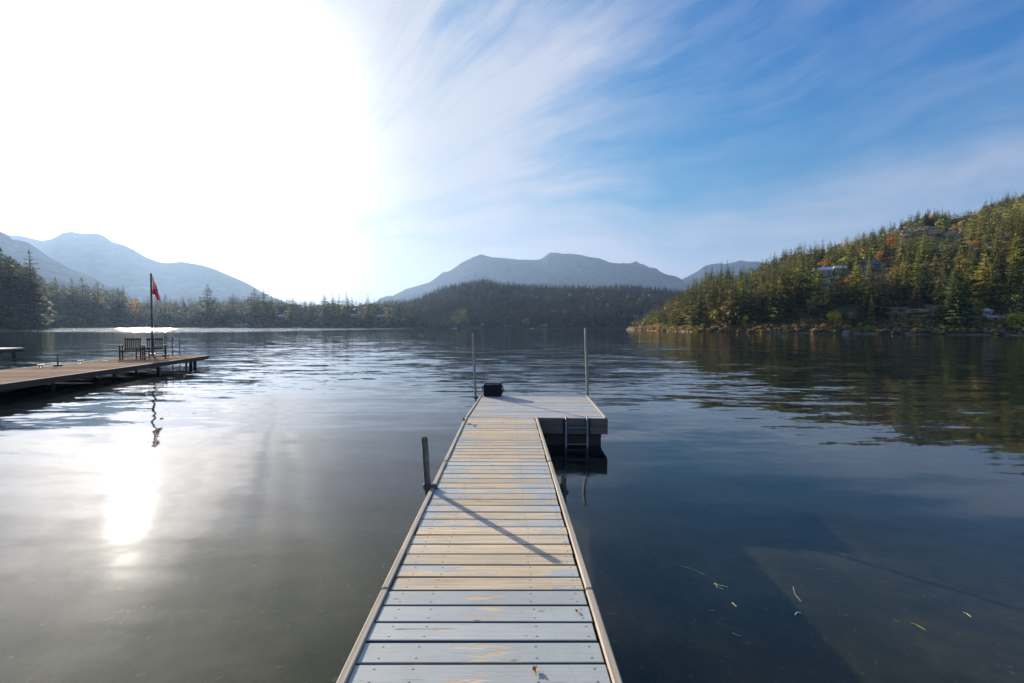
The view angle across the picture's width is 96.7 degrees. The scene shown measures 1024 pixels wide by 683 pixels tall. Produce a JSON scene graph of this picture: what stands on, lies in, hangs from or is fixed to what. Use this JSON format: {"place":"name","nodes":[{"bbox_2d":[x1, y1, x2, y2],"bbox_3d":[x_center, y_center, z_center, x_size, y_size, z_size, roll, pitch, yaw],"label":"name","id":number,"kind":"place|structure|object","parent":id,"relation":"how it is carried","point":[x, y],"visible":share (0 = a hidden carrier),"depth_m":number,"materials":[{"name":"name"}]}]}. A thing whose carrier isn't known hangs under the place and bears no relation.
{"place":"outdoors","nodes":[
{"label":"outdoors","id":0,"kind":"place"},
{"bbox_2d":[0,232,141,302],"bbox_3d":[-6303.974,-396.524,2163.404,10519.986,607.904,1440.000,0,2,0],"label":"mountain","id":1,"kind":"structure","parent":0,"point":[18,250],"depth_m":2132.51,"materials":[{"name":"stone"}]},
{"bbox_2d":[8,232,286,306],"bbox_3d":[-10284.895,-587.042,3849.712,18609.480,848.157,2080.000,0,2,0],"label":"mountain","id":2,"kind":"structure","parent":0,"point":[103,260],"depth_m":3702.21,"materials":[{"name":"stone"}]},
{"bbox_2d":[0,309,481,328],"bbox_3d":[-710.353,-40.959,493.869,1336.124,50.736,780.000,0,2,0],"label":"shore ground","id":3,"kind":"structure","parent":0,"point":[427,317],"depth_m":607.88,"materials":[{"name":"plant"}]},
{"bbox_2d":[0,247,28,325],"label":"conifer tree","id":4,"kind":"object","parent":3,"relation":"on","point":[12,301],"visible":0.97,"depth_m":227.55,"materials":[{"name":"green plant"}]},
{"bbox_2d":[0,256,42,327],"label":"conifer tree","id":5,"kind":"object","parent":3,"relation":"on","point":[23,322],"visible":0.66,"depth_m":232.24,"materials":[{"name":"green plant"}]},
{"bbox_2d":[6,272,48,328],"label":"conifer tree","id":6,"kind":"object","parent":3,"relation":"on","point":[40,316],"visible":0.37,"depth_m":239.90,"materials":[{"name":"green plant"}]},
{"bbox_2d":[15,268,45,328],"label":"conifer tree","id":7,"kind":"object","parent":3,"relation":"on","point":[40,309],"visible":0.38,"depth_m":243.99,"materials":[{"name":"green plant"}]},
{"bbox_2d":[12,251,53,316],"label":"conifer tree","id":8,"kind":"object","parent":3,"relation":"on","point":[36,284],"visible":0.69,"depth_m":245.59,"materials":[{"name":"green plant"}]},
{"bbox_2d":[26,267,53,323],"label":"conifer tree","id":9,"kind":"object","parent":3,"relation":"on","point":[43,308],"visible":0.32,"depth_m":251.58,"materials":[{"name":"green plant"}]},
{"bbox_2d":[47,277,76,326],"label":"conifer tree","id":10,"kind":"object","parent":3,"relation":"on","point":[60,310],"visible":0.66,"depth_m":424.29,"materials":[{"name":"green plant"}]},
{"bbox_2d":[64,279,85,323],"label":"conifer tree","id":11,"kind":"object","parent":3,"relation":"on","point":[77,311],"visible":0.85,"depth_m":439.21,"materials":[{"name":"green plant"}]},
{"bbox_2d":[73,277,98,325],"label":"conifer tree","id":12,"kind":"object","parent":3,"relation":"on","point":[88,318],"visible":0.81,"depth_m":448.27,"materials":[{"name":"green plant"}]},
{"bbox_2d":[87,281,111,325],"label":"conifer tree","id":13,"kind":"object","parent":3,"relation":"on","point":[102,307],"visible":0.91,"depth_m":461.23,"materials":[{"name":"green plant"}]},
{"bbox_2d":[109,286,132,326],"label":"conifer tree","id":14,"kind":"object","parent":3,"relation":"on","point":[121,315],"visible":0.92,"depth_m":477.20,"materials":[{"name":"green plant"}]},
{"bbox_2d":[127,298,139,319],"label":"broadleaf tree","id":15,"kind":"object","parent":3,"relation":"on","point":[135,311],"visible":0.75,"depth_m":493.20,"materials":[{"name":"orange plant"}]},
{"bbox_2d":[193,285,222,325],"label":"conifer tree","id":16,"kind":"object","parent":3,"relation":"on","point":[205,313],"visible":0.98,"depth_m":546.18,"materials":[{"name":"green plant"}]},
{"bbox_2d":[221,293,244,323],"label":"conifer tree","id":17,"kind":"object","parent":3,"relation":"on","point":[233,316],"visible":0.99,"depth_m":555.80,"materials":[{"name":"green plant"}]},
{"bbox_2d":[5,258,464,326],"bbox_3d":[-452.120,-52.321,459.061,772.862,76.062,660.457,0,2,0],"label":"forest","id":18,"kind":"object","parent":3,"relation":"on","point":[181,312],"visible":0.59,"depth_m":603.88,"materials":[{"name":"green plant"}]},
{"bbox_2d":[239,289,267,323],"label":"conifer tree","id":19,"kind":"object","parent":3,"relation":"on","point":[251,314],"visible":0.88,"depth_m":565.96,"materials":[{"name":"green plant"}]},
{"bbox_2d":[252,288,279,326],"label":"conifer tree","id":20,"kind":"object","parent":3,"relation":"on","point":[263,309],"visible":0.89,"depth_m":569.73,"materials":[{"name":"green plant"}]},
{"bbox_2d":[261,295,279,325],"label":"conifer tree","id":21,"kind":"object","parent":3,"relation":"on","point":[269,322],"visible":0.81,"depth_m":575.44,"materials":[{"name":"green plant"}]},
{"bbox_2d":[281,298,303,324],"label":"conifer tree","id":22,"kind":"object","parent":3,"relation":"on","point":[293,318],"visible":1,"depth_m":586.21,"materials":[{"name":"green plant"}]},
{"bbox_2d":[303,302,317,324],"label":"conifer tree","id":23,"kind":"object","parent":3,"relation":"on","point":[311,314],"visible":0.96,"depth_m":594.97,"materials":[{"name":"green plant"}]},
{"bbox_2d":[0,314,641,327],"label":"scrub","id":24,"kind":"object","parent":3,"relation":"on","point":[280,323],"visible":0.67,"depth_m":599.78,"materials":[{"name":"green plant"}]},
{"bbox_2d":[318,294,332,324],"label":"conifer tree","id":25,"kind":"object","parent":3,"relation":"on","point":[324,302],"visible":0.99,"depth_m":598.40,"materials":[{"name":"green plant"}]},
{"bbox_2d":[333,294,346,325],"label":"conifer tree","id":26,"kind":"object","parent":3,"relation":"on","point":[338,315],"visible":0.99,"depth_m":602.70,"materials":[{"name":"green plant"}]},
{"bbox_2d":[361,295,375,323],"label":"conifer tree","id":27,"kind":"object","parent":3,"relation":"on","point":[367,308],"visible":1,"depth_m":611.08,"materials":[{"name":"green plant"}]},
{"bbox_2d":[0,458,1023,682],"bbox_3d":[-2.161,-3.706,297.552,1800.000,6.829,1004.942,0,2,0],"label":"lakebed ground","id":28,"kind":"structure","parent":0,"point":[279,577],"depth_m":4.56,"materials":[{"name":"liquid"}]},
{"bbox_2d":[336,417,622,682],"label":"wooden dock","id":29,"kind":"object","parent":28,"relation":"on","point":[487,580],"visible":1,"depth_m":2.72,"materials":[{"name":"grey wood"}]},
{"bbox_2d":[421,437,437,497],"bbox_3d":[-0.773,1.985,4.396,0.203,2.146,0.101,-1,2,-30],"label":"pipe post","id":30,"kind":"object","parent":29,"relation":"attached to","point":[427,485],"visible":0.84,"depth_m":4.33,"materials":[{"name":"metal"}]},
{"bbox_2d":[560,475,568,506],"bbox_3d":[0.490,2.248,4.537,0.138,1.826,0.064,0,2,0],"label":"pipe post","id":31,"kind":"object","parent":29,"relation":"attached to","point":[565,491],"visible":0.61,"depth_m":4.49,"materials":[{"name":"metal"}]},
{"bbox_2d":[0,327,1023,525],"bbox_3d":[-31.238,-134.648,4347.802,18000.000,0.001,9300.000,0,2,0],"label":"water","id":32,"kind":"structure","parent":0,"point":[937,421],"depth_m":11.89,"materials":[{"name":"liquid"}]},
{"bbox_2d":[0,348,24,354],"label":"lake dock","id":33,"kind":"object","parent":32,"relation":"in","point":[8,350],"visible":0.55,"depth_m":29.91,"materials":[{"name":"grey wood"}]},
{"bbox_2d":[0,354,208,390],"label":"lake dock","id":34,"kind":"object","parent":32,"relation":"in","point":[18,378],"visible":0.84,"depth_m":16.55,"materials":[{"name":"brown wood"}]},
{"bbox_2d":[118,338,143,359],"bbox_3d":[-18.046,0.340,21.594,0.875,0.967,0.717,-1,2,-30],"label":"garden armchair","id":35,"kind":"object","parent":34,"relation":"on","point":[136,343],"visible":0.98,"depth_m":21.73,"materials":[{"name":"brown wood"}]},
{"bbox_2d":[150,273,154,354],"bbox_3d":[-19.123,-1.440,24.161,0.240,4.355,0.240,0,2,0],"label":"flagpole","id":36,"kind":"object","parent":34,"relation":"on","point":[151,305],"visible":0.98,"depth_m":24.12,"materials":[{"name":"metal"}]},
{"bbox_2d":[143,338,166,359],"bbox_3d":[-16.989,0.343,21.656,0.875,0.967,0.717,-1,2,-38],"label":"garden armchair","id":37,"kind":"object","parent":34,"relation":"on","point":[158,347],"visible":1,"depth_m":21.76,"materials":[{"name":"brown wood"}]},
{"bbox_2d":[472,333,478,401],"bbox_3d":[-0.828,1.344,10.383,0.177,3.074,0.068,0,2,0],"label":"steel pole","id":38,"kind":"object","parent":32,"relation":"in","point":[474,371],"visible":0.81,"depth_m":10.35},
{"bbox_2d":[466,395,607,490],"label":"swim platform","id":39,"kind":"structure","parent":32,"relation":"on","point":[572,420],"depth_m":8.08,"materials":[{"name":"grey wood"}]},
{"bbox_2d":[482,382,503,396],"bbox_3d":[-0.427,1.069,10.255,0.502,0.316,0.264,0,2,4],"label":"cooler bag","id":40,"kind":"object","parent":39,"relation":"on","point":[492,389],"visible":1,"depth_m":10.14,"materials":[{"name":"fabric"}]},
{"bbox_2d":[584,328,590,469],"bbox_3d":[1.705,1.298,10.272,0.186,3.208,0.072,0,2,0],"label":"steel pole","id":41,"kind":"object","parent":32,"relation":"in","point":[587,385],"visible":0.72,"depth_m":10.23,"materials":[{"name":"metal"}]},
{"bbox_2d":[0,0,1023,309],"label":"sky","id":42,"kind":"structure","parent":0,"point":[304,150],"materials":[{"name":"blue"}]},
{"bbox_2d":[372,253,691,303],"bbox_3d":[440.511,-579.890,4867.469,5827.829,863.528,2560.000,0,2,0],"label":"mountain","id":43,"kind":"structure","parent":0,"point":[558,269],"depth_m":4788.52,"materials":[{"name":"stone"}]},
{"bbox_2d":[406,282,683,328],"bbox_3d":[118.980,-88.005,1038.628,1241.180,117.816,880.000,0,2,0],"label":"hill","id":44,"kind":"structure","parent":0,"point":[517,325],"depth_m":787.33,"materials":[{"name":"plant"}]},
{"bbox_2d":[378,277,689,326],"bbox_3d":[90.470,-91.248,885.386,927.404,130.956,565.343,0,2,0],"label":"forest","id":45,"kind":"object","parent":44,"relation":"on","point":[434,300],"visible":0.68,"depth_m":829.63,"materials":[{"name":"green plant"}]},
{"bbox_2d":[682,260,769,286],"bbox_3d":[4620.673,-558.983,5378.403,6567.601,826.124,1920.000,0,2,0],"label":"mountain","id":46,"kind":"structure","parent":0,"point":[737,265],"depth_m":5401.60,"materials":[{"name":"stone"}]},
{"bbox_2d":[626,200,1023,335],"bbox_3d":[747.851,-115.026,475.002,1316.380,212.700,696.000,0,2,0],"label":"hill","id":47,"kind":"structure","parent":0,"point":[846,307],"depth_m":203.57,"materials":[{"name":"plant"}]},
{"bbox_2d":[717,280,743,327],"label":"conifer tree","id":48,"kind":"object","parent":47,"relation":"on","point":[729,312],"visible":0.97,"depth_m":219.72,"materials":[{"name":"green plant"}]},
{"bbox_2d":[750,292,764,325],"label":"conifer tree","id":49,"kind":"object","parent":47,"relation":"on","point":[757,318],"visible":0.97,"depth_m":210.51,"materials":[{"name":"green plant"}]},
{"bbox_2d":[748,283,767,324],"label":"conifer tree","id":50,"kind":"object","parent":47,"relation":"on","point":[758,315],"visible":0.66,"depth_m":212.88,"materials":[{"name":"green plant"}]},
{"bbox_2d":[759,270,787,324],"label":"conifer tree","id":51,"kind":"object","parent":47,"relation":"on","point":[772,308],"visible":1,"depth_m":206.79,"materials":[{"name":"green plant"}]},
{"bbox_2d":[784,290,800,321],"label":"conifer tree","id":52,"kind":"object","parent":47,"relation":"on","point":[793,310],"visible":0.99,"depth_m":202.92,"materials":[{"name":"green plant"}]},
{"bbox_2d":[780,283,811,304],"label":"broadleaf tree","id":53,"kind":"object","parent":47,"relation":"on","point":[790,290],"visible":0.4,"depth_m":214.22,"materials":[{"name":"green plant"}]},
{"bbox_2d":[787,271,805,308],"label":"conifer tree","id":54,"kind":"object","parent":47,"relation":"on","point":[797,298],"visible":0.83,"depth_m":210.27,"materials":[{"name":"green plant"}]},
{"bbox_2d":[795,284,813,302],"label":"broadleaf tree","id":55,"kind":"object","parent":47,"relation":"on","point":[806,287],"visible":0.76,"depth_m":210.23,"materials":[{"name":"green plant"}]},
{"bbox_2d":[789,274,820,295],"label":"broadleaf tree","id":56,"kind":"object","parent":47,"relation":"on","point":[809,280],"visible":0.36,"depth_m":216.96,"materials":[{"name":"green plant"}]},
{"bbox_2d":[805,267,827,308],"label":"conifer tree","id":57,"kind":"object","parent":47,"relation":"on","point":[817,285],"visible":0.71,"depth_m":205.15,"materials":[{"name":"green plant"}]},
{"bbox_2d":[812,266,832,277],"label":"lake house","id":58,"kind":"structure","parent":47,"relation":"on","point":[825,270],"depth_m":274.85,"materials":[{"name":"grey glass"}]},
{"bbox_2d":[810,288,840,305],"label":"broadleaf tree","id":59,"kind":"object","parent":47,"relation":"on","point":[832,297],"visible":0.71,"depth_m":198.64,"materials":[{"name":"green plant"}]},
{"bbox_2d":[820,285,834,318],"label":"conifer tree","id":60,"kind":"object","parent":47,"relation":"on","point":[828,306],"visible":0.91,"depth_m":196.23,"materials":[{"name":"green plant"}]},
{"bbox_2d":[632,191,1023,327],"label":"forest","id":61,"kind":"object","parent":47,"relation":"on","point":[982,221],"visible":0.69,"depth_m":304.35,"materials":[{"name":"green plant"}]},
{"bbox_2d":[633,198,1023,334],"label":"scrub","id":62,"kind":"object","parent":47,"relation":"on","point":[905,323],"visible":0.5,"depth_m":184.69,"materials":[{"name":"green plant"}]},
{"bbox_2d":[830,284,852,306],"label":"broadleaf tree","id":63,"kind":"object","parent":47,"relation":"on","point":[844,296],"visible":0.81,"depth_m":199.97,"materials":[{"name":"green plant"}]},
{"bbox_2d":[827,274,858,301],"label":"broadleaf tree","id":64,"kind":"object","parent":47,"relation":"on","point":[848,280],"visible":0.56,"depth_m":205.51,"materials":[{"name":"orange plant"}]},
{"bbox_2d":[849,258,864,300],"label":"conifer tree","id":65,"kind":"object","parent":47,"relation":"on","point":[857,287],"visible":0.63,"depth_m":206.29,"materials":[{"name":"green plant"}]},
{"bbox_2d":[858,276,882,317],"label":"conifer tree","id":66,"kind":"object","parent":47,"relation":"on","point":[867,297],"visible":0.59,"depth_m":189.06,"materials":[{"name":"green plant"}]},
{"bbox_2d":[858,260,882,272],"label":"lake house","id":67,"kind":"structure","parent":47,"relation":"on","point":[863,265],"depth_m":265.45,"materials":[{"name":"grey glass"}]},
{"bbox_2d":[864,295,877,325],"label":"conifer tree","id":68,"kind":"object","parent":47,"relation":"on","point":[871,317],"visible":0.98,"depth_m":181.17,"materials":[{"name":"green plant"}]},
{"bbox_2d":[862,282,890,322],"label":"conifer tree","id":69,"kind":"object","parent":47,"relation":"on","point":[878,310],"visible":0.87,"depth_m":183.91,"materials":[{"name":"green plant"}]},
{"bbox_2d":[876,265,891,306],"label":"conifer tree","id":70,"kind":"object","parent":47,"relation":"on","point":[883,287],"visible":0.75,"depth_m":194.91,"materials":[{"name":"green plant"}]},
{"bbox_2d":[875,278,906,299],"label":"broadleaf tree","id":71,"kind":"object","parent":47,"relation":"on","point":[892,290],"visible":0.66,"depth_m":195.47,"materials":[{"name":"green plant"}]},
{"bbox_2d":[888,253,902,289],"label":"conifer tree","id":72,"kind":"object","parent":47,"relation":"on","point":[896,281],"visible":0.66,"depth_m":205.38,"materials":[{"name":"green plant"}]},
{"bbox_2d":[891,236,909,264],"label":"conifer tree","id":73,"kind":"object","parent":47,"relation":"on","point":[902,244],"visible":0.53,"depth_m":271.19,"materials":[{"name":"green plant"}]},
{"bbox_2d":[894,272,910,305],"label":"conifer tree","id":74,"kind":"object","parent":47,"relation":"on","point":[903,300],"visible":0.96,"depth_m":192.19,"materials":[{"name":"green plant"}]},
{"bbox_2d":[895,250,916,299],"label":"conifer tree","id":75,"kind":"object","parent":47,"relation":"on","point":[906,273],"visible":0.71,"depth_m":200.05,"materials":[{"name":"green plant"}]},
{"bbox_2d":[906,281,925,309],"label":"conifer tree","id":76,"kind":"object","parent":47,"relation":"on","point":[915,302],"visible":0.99,"depth_m":183.47,"materials":[{"name":"green plant"}]},
{"bbox_2d":[901,253,932,303],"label":"conifer tree","id":77,"kind":"object","parent":47,"relation":"on","point":[917,280],"visible":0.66,"depth_m":191.75,"materials":[{"name":"green plant"}]},
{"bbox_2d":[893,229,942,237],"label":"rock ledge","id":78,"kind":"object","parent":47,"relation":"on","point":[904,233],"visible":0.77,"depth_m":349.86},
{"bbox_2d":[909,266,930,304],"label":"conifer tree","id":79,"kind":"object","parent":47,"relation":"on","point":[920,287],"visible":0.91,"depth_m":187.93,"materials":[{"name":"green plant"}]},
{"bbox_2d":[915,230,933,264],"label":"conifer tree","id":80,"kind":"object","parent":47,"relation":"on","point":[923,240],"visible":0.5,"depth_m":232.95,"materials":[{"name":"green plant"}]},
{"bbox_2d":[922,238,940,275],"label":"conifer tree","id":81,"kind":"object","parent":47,"relation":"on","point":[930,256],"visible":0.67,"depth_m":213.34,"materials":[{"name":"green plant"}]},
{"bbox_2d":[921,234,944,275],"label":"conifer tree","id":82,"kind":"object","parent":47,"relation":"on","point":[931,252],"visible":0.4,"depth_m":224.65,"materials":[{"name":"green plant"}]},
{"bbox_2d":[924,252,945,290],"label":"conifer tree","id":83,"kind":"object","parent":47,"relation":"on","point":[933,269],"visible":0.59,"depth_m":196.49,"materials":[{"name":"green plant"}]},
{"bbox_2d":[928,259,948,310],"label":"conifer tree","id":84,"kind":"object","parent":47,"relation":"on","point":[941,282],"visible":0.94,"depth_m":178.28,"materials":[{"name":"green plant"}]},
{"bbox_2d":[928,304,949,324],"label":"conifer tree","id":85,"kind":"object","parent":47,"relation":"on","point":[937,318],"visible":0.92,"depth_m":169.66,"materials":[{"name":"green plant"}]},
{"bbox_2d":[922,278,956,303],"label":"broadleaf tree","id":86,"kind":"object","parent":47,"relation":"on","point":[930,292],"visible":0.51,"depth_m":185.23,"materials":[{"name":"green plant"}]},
{"bbox_2d":[932,271,974,326],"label":"conifer tree","id":87,"kind":"object","parent":47,"relation":"on","point":[952,306],"visible":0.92,"depth_m":167.29,"materials":[{"name":"green plant"}]},
{"bbox_2d":[948,244,967,280],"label":"conifer tree","id":88,"kind":"object","parent":47,"relation":"on","point":[960,270],"visible":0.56,"depth_m":196.85,"materials":[{"name":"green plant"}]},
{"bbox_2d":[952,232,969,267],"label":"conifer tree","id":89,"kind":"object","parent":47,"relation":"on","point":[961,243],"visible":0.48,"depth_m":220.85,"materials":[{"name":"green plant"}]},
{"bbox_2d":[943,282,980,327],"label":"conifer tree","id":90,"kind":"object","parent":47,"relation":"on","point":[967,315],"visible":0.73,"depth_m":165.66,"materials":[{"name":"green plant"}]},
{"bbox_2d":[956,276,976,306],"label":"conifer tree","id":91,"kind":"object","parent":47,"relation":"on","point":[967,283],"visible":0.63,"depth_m":175.90,"materials":[{"name":"green plant"}]},
{"bbox_2d":[957,244,981,289],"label":"conifer tree","id":92,"kind":"object","parent":47,"relation":"on","point":[967,260],"visible":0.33,"depth_m":186.40,"materials":[{"name":"green plant"}]},
{"bbox_2d":[960,250,982,296],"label":"conifer tree","id":93,"kind":"object","parent":47,"relation":"on","point":[972,271],"visible":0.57,"depth_m":182.12,"materials":[{"name":"green plant"}]},
{"bbox_2d":[965,297,986,315],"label":"broadleaf tree","id":94,"kind":"object","parent":47,"relation":"on","point":[979,307],"visible":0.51,"depth_m":168.29,"materials":[{"name":"green plant"}]},
{"bbox_2d":[965,234,989,261],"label":"conifer tree","id":95,"kind":"object","parent":47,"relation":"on","point":[978,242],"visible":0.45,"depth_m":210.24,"materials":[{"name":"green plant"}]},
{"bbox_2d":[976,243,993,287],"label":"conifer tree","id":96,"kind":"object","parent":47,"relation":"on","point":[988,261],"visible":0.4,"depth_m":190.18,"materials":[{"name":"green plant"}]},
{"bbox_2d":[964,253,1006,305],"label":"conifer tree","id":97,"kind":"object","parent":47,"relation":"on","point":[984,277],"visible":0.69,"depth_m":174.57,"materials":[{"name":"green plant"}]},
{"bbox_2d":[977,263,1004,308],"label":"conifer tree","id":98,"kind":"object","parent":47,"relation":"on","point":[990,291],"visible":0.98,"depth_m":169.18,"materials":[{"name":"green plant"}]},
{"bbox_2d":[983,255,1008,295],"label":"conifer tree","id":99,"kind":"object","parent":47,"relation":"on","point":[997,265],"visible":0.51,"depth_m":176.25,"materials":[{"name":"green plant"}]},
{"bbox_2d":[988,226,1010,269],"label":"conifer tree","id":100,"kind":"object","parent":47,"relation":"on","point":[997,244],"visible":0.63,"depth_m":198.24,"materials":[{"name":"green plant"}]},
{"bbox_2d":[988,248,1014,287],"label":"conifer tree","id":101,"kind":"object","parent":47,"relation":"on","point":[1002,266],"visible":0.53,"depth_m":178.97,"materials":[{"name":"green plant"}]},
{"bbox_2d":[988,293,1023,313],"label":"broadleaf tree","id":102,"kind":"object","parent":47,"relation":"on","point":[1008,299],"visible":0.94,"depth_m":164.49,"materials":[{"name":"green plant"}]},
{"bbox_2d":[998,256,1019,303],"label":"conifer tree","id":103,"kind":"object","parent":47,"relation":"on","point":[1006,291],"visible":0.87,"depth_m":168.53,"materials":[{"name":"green plant"}]},
{"bbox_2d":[995,233,1023,277],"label":"conifer tree","id":104,"kind":"object","parent":47,"relation":"on","point":[1012,251],"visible":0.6,"depth_m":186.61,"materials":[{"name":"green plant"}]},
{"bbox_2d":[1004,247,1023,291],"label":"conifer tree","id":105,"kind":"object","parent":47,"relation":"on","point":[1019,271],"visible":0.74,"depth_m":175.08,"materials":[{"name":"green plant"}]},
{"bbox_2d":[1005,311,1023,325],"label":"shore shrub","id":106,"kind":"object","parent":47,"relation":"on","point":[1020,316],"visible":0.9,"depth_m":157.01,"materials":[{"name":"green plant"}]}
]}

